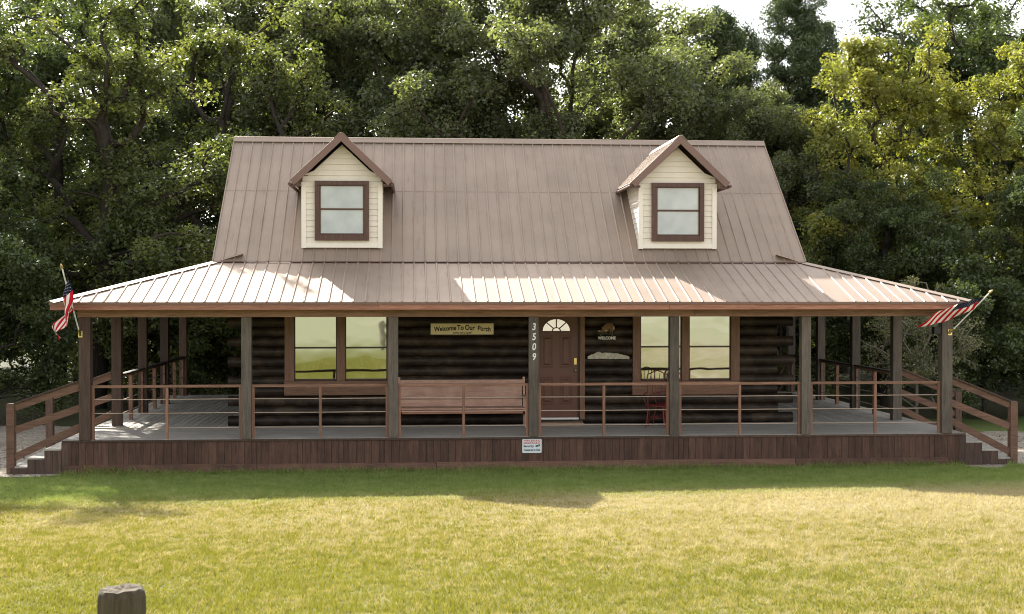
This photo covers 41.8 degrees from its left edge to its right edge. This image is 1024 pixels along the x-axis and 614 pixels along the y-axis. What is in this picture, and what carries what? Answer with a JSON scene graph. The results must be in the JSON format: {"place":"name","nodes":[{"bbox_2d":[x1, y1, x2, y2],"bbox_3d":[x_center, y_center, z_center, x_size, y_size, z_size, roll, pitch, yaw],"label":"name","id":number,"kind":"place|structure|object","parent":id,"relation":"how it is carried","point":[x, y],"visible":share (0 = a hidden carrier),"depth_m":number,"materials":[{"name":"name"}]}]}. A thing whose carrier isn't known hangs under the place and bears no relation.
{"place":"outdoors","nodes":[
{"label":"outdoors","id":0,"kind":"place"},
{"bbox_2d":[0,425,77,476],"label":"gravel path","id":1,"kind":"structure","parent":0,"point":[30,437],"depth_m":31.01,"materials":[{"name":"grey gravel"}]},
{"bbox_2d":[0,435,1022,474],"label":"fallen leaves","id":2,"kind":"object","parent":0,"point":[46,474],"visible":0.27,"depth_m":29.16,"materials":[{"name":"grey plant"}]},
{"bbox_2d":[0,416,1023,613],"bbox_3d":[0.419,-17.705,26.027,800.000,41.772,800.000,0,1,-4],"label":"lawn","id":3,"kind":"structure","parent":0,"point":[980,425],"depth_m":14.35,"materials":[{"name":"green plant"}]},
{"bbox_2d":[81,465,117,473],"bbox_3d":[-7.839,3.090,25.429,0.699,0.183,0.250,0,1,-4],"label":"weed","id":4,"kind":"object","parent":3,"relation":"on","point":[84,467],"visible":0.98,"depth_m":25.45,"materials":[{"name":"green plant"}]},
{"bbox_2d":[97,583,145,613],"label":"fence post","id":5,"kind":"object","parent":3,"relation":"on","point":[126,598],"visible":1,"depth_m":5.36,"materials":[{"name":"grey wood"}]},
{"bbox_2d":[6,132,1017,473],"bbox_3d":[-0.177,-0.410,32.249,19.820,7.139,13.302,0,1,-4],"label":"log cabin","id":6,"kind":"object","parent":3,"relation":"on","point":[338,276],"visible":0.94,"depth_m":28.24,"materials":[{"name":"brown wood"}]},
{"bbox_2d":[52,264,81,339],"bbox_3d":[-8.352,-0.087,24.959,0.517,1.428,0.989,0,1,-9],"label":"flag","id":7,"kind":"object","parent":6,"relation":"attached to","point":[60,323],"visible":1,"depth_m":24.75,"materials":[{"name":"multicoloured fabric"}]},
{"bbox_2d":[284,317,387,395],"bbox_3d":[-3.670,0.953,28.333,2.263,1.815,0.152,0,1,-4],"label":"window","id":8,"kind":"structure","parent":6,"relation":"in","point":[318,350],"depth_m":28.32,"materials":[{"name":"brown wood"}]},
{"bbox_2d":[398,377,525,427],"bbox_3d":[-1.042,1.999,28.058,2.700,1.033,0.694,0,1,-4],"label":"porch bench","id":9,"kind":"object","parent":6,"relation":"on","point":[488,405],"visible":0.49,"depth_m":28.21,"materials":[{"name":"brown wood"}]},
{"bbox_2d":[431,323,493,334],"bbox_3d":[-1.057,0.467,28.437,1.335,0.235,0.024,0,1,-4],"label":"welcome sign","id":10,"kind":"object","parent":6,"relation":"attached to","point":[459,328],"visible":1,"depth_m":28.43,"materials":[{"name":"yellow wood"}]},
{"bbox_2d":[522,439,541,452],"bbox_3d":[0.390,2.713,26.175,0.380,0.275,0.016,0,1,-4],"label":"warning sign","id":11,"kind":"object","parent":6,"relation":"attached to","point":[531,445],"visible":1,"depth_m":26.17,"materials":[{"name":"white paint"}]},
{"bbox_2d":[532,323,535,359],"bbox_3d":[0.432,0.676,26.142,0.077,0.727,0.004,0,1,-4],"label":"house number","id":12,"kind":"object","parent":6,"relation":"attached to","point":[534,343],"visible":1,"depth_m":26.14,"materials":[{"name":"white paint"}]},
{"bbox_2d":[539,317,577,416],"bbox_3d":[0.953,1.254,28.656,0.925,2.205,0.125,0,1,-4],"label":"door","id":13,"kind":"structure","parent":6,"relation":"in","point":[558,336],"depth_m":28.67,"materials":[{"name":"paint"}]},
{"bbox_2d":[541,422,583,425],"bbox_3d":[1.022,2.474,28.382,0.980,0.059,0.340,0,1,-4],"label":"door mat","id":14,"kind":"object","parent":6,"relation":"on","point":[554,423],"depth_m":28.24,"materials":[{"name":"brown fabric"}]},
{"bbox_2d":[597,323,615,339],"bbox_3d":[2.027,0.519,28.670,0.410,0.374,0.068,0,1,-4],"label":"carved ornament","id":15,"kind":"object","parent":6,"relation":"attached to","point":[605,327],"visible":1,"depth_m":28.66,"materials":[{"name":"wood"}]},
{"bbox_2d":[588,352,628,358],"bbox_3d":[2.064,1.036,28.684,0.895,0.166,0.060,0,1,-4],"label":"driftwood board","id":16,"kind":"object","parent":6,"relation":"attached to","point":[600,355],"visible":1,"depth_m":28.65,"materials":[{"name":"grey wood"}]},
{"bbox_2d":[642,370,667,427],"bbox_3d":[3.014,1.920,27.997,0.562,1.183,0.456,0,1,12],"label":"wire chair","id":17,"kind":"object","parent":6,"relation":"on","point":[654,405],"visible":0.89,"depth_m":28.15,"materials":[{"name":"red paint"}]},
{"bbox_2d":[653,373,680,423],"bbox_3d":[3.280,1.915,28.421,0.456,1.183,0.562,0,1,-34],"label":"wire chair","id":18,"kind":"object","parent":6,"relation":"on","point":[663,403],"visible":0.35,"depth_m":28.45,"materials":[{"name":"red paint"}]},
{"bbox_2d":[632,316,739,394],"bbox_3d":[3.750,0.961,28.889,2.350,1.845,0.152,0,1,-4],"label":"window","id":19,"kind":"structure","parent":6,"relation":"in","point":[709,346],"depth_m":28.88,"materials":[{"name":"brown wood"}]},
{"bbox_2d":[932,327,940,333],"bbox_3d":[8.503,0.465,26.835,0.153,0.145,0.155,0,1,-4],"label":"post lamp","id":20,"kind":"object","parent":6,"relation":"attached to","point":[936,330],"visible":1,"depth_m":26.76,"materials":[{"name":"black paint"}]},
{"bbox_2d":[917,290,992,334],"bbox_3d":[8.669,0.111,26.452,1.440,0.912,0.614,0,1,4],"label":"flag","id":21,"kind":"object","parent":6,"relation":"attached to","point":[947,314],"visible":1,"depth_m":26.26,"materials":[{"name":"fabric"}]},
{"bbox_2d":[846,275,990,420],"bbox_3d":[10.682,1.163,35.147,3.254,4.047,4.144,0,1,-4],"label":"shrub","id":22,"kind":"object","parent":3,"relation":"on","point":[916,359],"visible":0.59,"depth_m":34.77,"materials":[{"name":"green plant"}]},
{"bbox_2d":[0,318,1023,426],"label":"forest floor","id":23,"kind":"structure","parent":0,"point":[997,410],"depth_m":42.33,"materials":[{"name":"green plant"}]},
{"bbox_2d":[0,187,27,313],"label":"sapling","id":24,"kind":"object","parent":23,"relation":"on","point":[2,289],"visible":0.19,"depth_m":47.64,"materials":[{"name":"green plant"}]},
{"bbox_2d":[0,12,47,261],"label":"oak tree","id":25,"kind":"object","parent":23,"relation":"on","point":[22,175],"visible":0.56,"depth_m":38.97,"materials":[{"name":"green plant"}]},
{"bbox_2d":[0,207,78,418],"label":"sapling","id":26,"kind":"object","parent":23,"relation":"on","point":[25,272],"visible":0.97,"depth_m":35.81,"materials":[{"name":"green plant"}]},
{"bbox_2d":[0,0,85,211],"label":"oak tree","id":27,"kind":"object","parent":23,"relation":"on","point":[9,3],"visible":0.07,"depth_m":55.03,"materials":[{"name":"green plant"}]},
{"bbox_2d":[0,170,130,380],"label":"sapling","id":28,"kind":"object","parent":23,"relation":"on","point":[10,352],"visible":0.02,"depth_m":50.68,"materials":[{"name":"green plant"}]},
{"bbox_2d":[0,0,204,387],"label":"oak tree","id":29,"kind":"object","parent":23,"relation":"on","point":[51,56],"visible":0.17,"depth_m":45.17,"materials":[{"name":"green plant"}]},
{"bbox_2d":[19,166,224,398],"bbox_3d":[-12.133,-0.708,43.220,6.472,7.623,7.164,0,1,15],"label":"sapling","id":30,"kind":"object","parent":23,"relation":"on","point":[62,229],"visible":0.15,"depth_m":41.55,"materials":[{"name":"green plant"}]},
{"bbox_2d":[3,0,258,229],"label":"oak tree","id":31,"kind":"object","parent":23,"relation":"on","point":[167,22],"visible":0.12,"depth_m":56.16,"materials":[{"name":"green plant"}]},
{"bbox_2d":[0,0,264,408],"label":"oak tree","id":32,"kind":"object","parent":23,"relation":"on","point":[101,256],"visible":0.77,"depth_m":38.84,"materials":[{"name":"green plant"}]},
{"bbox_2d":[87,191,240,402],"bbox_3d":[-9.443,-0.159,39.333,6.188,6.583,5.590,0,1,12],"label":"sapling","id":33,"kind":"object","parent":23,"relation":"on","point":[211,331],"visible":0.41,"depth_m":38.34,"materials":[{"name":"green plant"}]},
{"bbox_2d":[115,177,221,382],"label":"sapling","id":34,"kind":"object","parent":23,"relation":"on","point":[207,223],"visible":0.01,"depth_m":49.74,"materials":[{"name":"green plant"}]},
{"bbox_2d":[181,222,240,394],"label":"sapling","id":35,"kind":"object","parent":23,"relation":"on","point":[235,391],"visible":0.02,"depth_m":39.77,"materials":[{"name":"green plant"}]},
{"bbox_2d":[69,0,354,392],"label":"oak tree","id":36,"kind":"object","parent":23,"relation":"on","point":[200,49],"visible":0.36,"depth_m":45.48,"materials":[{"name":"green plant"}]},
{"bbox_2d":[135,0,386,228],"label":"oak tree","id":37,"kind":"object","parent":23,"relation":"on","point":[247,17],"visible":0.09,"depth_m":53.12,"materials":[{"name":"green plant"}]},
{"bbox_2d":[211,0,524,138],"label":"oak tree","id":38,"kind":"object","parent":23,"relation":"on","point":[408,36],"visible":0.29,"depth_m":46.84,"materials":[{"name":"green plant"}]},
{"bbox_2d":[235,0,501,136],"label":"oak tree","id":39,"kind":"object","parent":23,"relation":"on","point":[353,85],"visible":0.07,"depth_m":49.99,"materials":[{"name":"green plant"}]},
{"bbox_2d":[0,105,1016,369],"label":"foliage","id":40,"kind":"object","parent":23,"relation":"on","point":[210,217],"depth_m":59.41,"materials":[{"name":"green plant"}]},
{"bbox_2d":[378,0,724,139],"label":"oak tree","id":41,"kind":"object","parent":23,"relation":"on","point":[523,37],"visible":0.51,"depth_m":44.58,"materials":[{"name":"green plant"}]},
{"bbox_2d":[507,0,760,135],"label":"oak tree","id":42,"kind":"object","parent":23,"relation":"on","point":[640,35],"visible":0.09,"depth_m":53.07,"materials":[{"name":"green plant"}]},
{"bbox_2d":[590,34,818,184],"bbox_3d":[5.388,-3.404,48.630,9.276,12.845,9.568,0,1,-21],"label":"oak tree","id":43,"kind":"object","parent":23,"relation":"on","point":[691,129],"visible":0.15,"depth_m":46.23,"materials":[{"name":"green plant"}]},
{"bbox_2d":[664,3,771,160],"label":"oak tree","id":44,"kind":"object","parent":23,"relation":"on","point":[728,38],"visible":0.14,"depth_m":56.18,"materials":[{"name":"green plant"}]},
{"bbox_2d":[720,20,770,90],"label":"pine tree","id":45,"kind":"object","parent":23,"relation":"on","point":[745,28],"visible":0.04,"depth_m":59.46,"materials":[{"name":"green plant"}]},
{"bbox_2d":[708,78,874,390],"bbox_3d":[9.052,-2.384,45.535,7.833,10.847,8.079,0,1,-11],"label":"oak tree","id":46,"kind":"object","parent":23,"relation":"on","point":[758,116],"visible":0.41,"depth_m":44.29,"materials":[{"name":"green plant"}]},
{"bbox_2d":[751,0,855,365],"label":"pine tree","id":47,"kind":"object","parent":23,"relation":"on","point":[806,33],"visible":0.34,"depth_m":55.28,"materials":[{"name":"green plant"}]},
{"bbox_2d":[785,16,856,344],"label":"pine tree","id":48,"kind":"object","parent":23,"relation":"on","point":[831,41],"visible":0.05,"depth_m":59.47,"materials":[{"name":"green plant"}]},
{"bbox_2d":[795,257,848,380],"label":"sapling","id":49,"kind":"object","parent":23,"relation":"on","point":[813,350],"depth_m":49.10,"materials":[{"name":"green plant"}]},
{"bbox_2d":[777,206,868,398],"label":"sapling","id":50,"kind":"object","parent":23,"relation":"on","point":[840,331],"visible":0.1,"depth_m":40.50,"materials":[{"name":"green plant"}]},
{"bbox_2d":[790,58,961,372],"bbox_3d":[14.070,-3.724,57.020,9.247,13.312,8.956,0,1,-33],"label":"oak tree","id":51,"kind":"object","parent":23,"relation":"on","point":[825,99],"visible":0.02,"depth_m":55.34,"materials":[{"name":"green plant"}]},
{"bbox_2d":[806,164,972,406],"bbox_3d":[11.362,-0.649,40.265,5.015,7.455,5.178,-1,1,-44],"label":"oak tree","id":52,"kind":"object","parent":23,"relation":"on","point":[900,223],"visible":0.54,"depth_m":39.62,"materials":[{"name":"green plant"}]},
{"bbox_2d":[789,17,1016,399],"bbox_3d":[11.761,-3.103,43.054,7.716,12.403,7.504,0,1,-4],"label":"maple tree","id":53,"kind":"object","parent":23,"relation":"on","point":[911,103],"visible":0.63,"depth_m":42.17,"materials":[{"name":"green plant"}]},
{"bbox_2d":[815,182,998,387],"bbox_3d":[14.438,-0.772,48.764,6.472,7.623,7.164,0,1,2],"label":"sapling","id":54,"kind":"object","parent":23,"relation":"on","point":[907,386],"visible":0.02,"depth_m":47.20,"materials":[{"name":"green plant"}]},
{"bbox_2d":[829,0,1023,317],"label":"oak tree","id":55,"kind":"object","parent":23,"relation":"on","point":[956,13],"visible":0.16,"depth_m":51.50,"materials":[{"name":"green plant"}]},
{"bbox_2d":[860,0,1022,338],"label":"oak tree","id":56,"kind":"object","parent":23,"relation":"on","point":[910,5],"visible":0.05,"depth_m":56.80,"materials":[{"name":"green plant"}]},
{"bbox_2d":[880,221,1023,415],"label":"sapling","id":57,"kind":"object","parent":23,"relation":"on","point":[1006,342],"visible":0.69,"depth_m":36.28,"materials":[{"name":"green plant"}]},
{"bbox_2d":[921,38,1023,300],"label":"maple tree","id":58,"kind":"object","parent":23,"relation":"on","point":[1006,146],"visible":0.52,"depth_m":43.38,"materials":[{"name":"green plant"}]},
{"bbox_2d":[933,105,1023,337],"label":"oak tree","id":59,"kind":"object","parent":23,"relation":"on","point":[1014,194],"visible":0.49,"depth_m":38.59,"materials":[{"name":"green plant"}]},
{"bbox_2d":[950,18,1023,235],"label":"oak tree","id":60,"kind":"object","parent":23,"relation":"on","point":[981,67],"visible":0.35,"depth_m":49.66,"materials":[{"name":"green plant"}]},
{"bbox_2d":[977,244,1023,369],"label":"sapling","id":61,"kind":"object","parent":23,"relation":"on","point":[999,325],"visible":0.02,"depth_m":46.36,"materials":[{"name":"green plant"}]},
{"bbox_2d":[0,0,1023,257],"label":"sky","id":62,"kind":"structure","parent":0,"point":[837,10],"materials":[{"name":"white"}]},
{"bbox_2d":[966,431,1023,467],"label":"gravel path","id":63,"kind":"structure","parent":0,"point":[994,435],"depth_m":31.22,"materials":[{"name":"grey gravel"}]}
]}

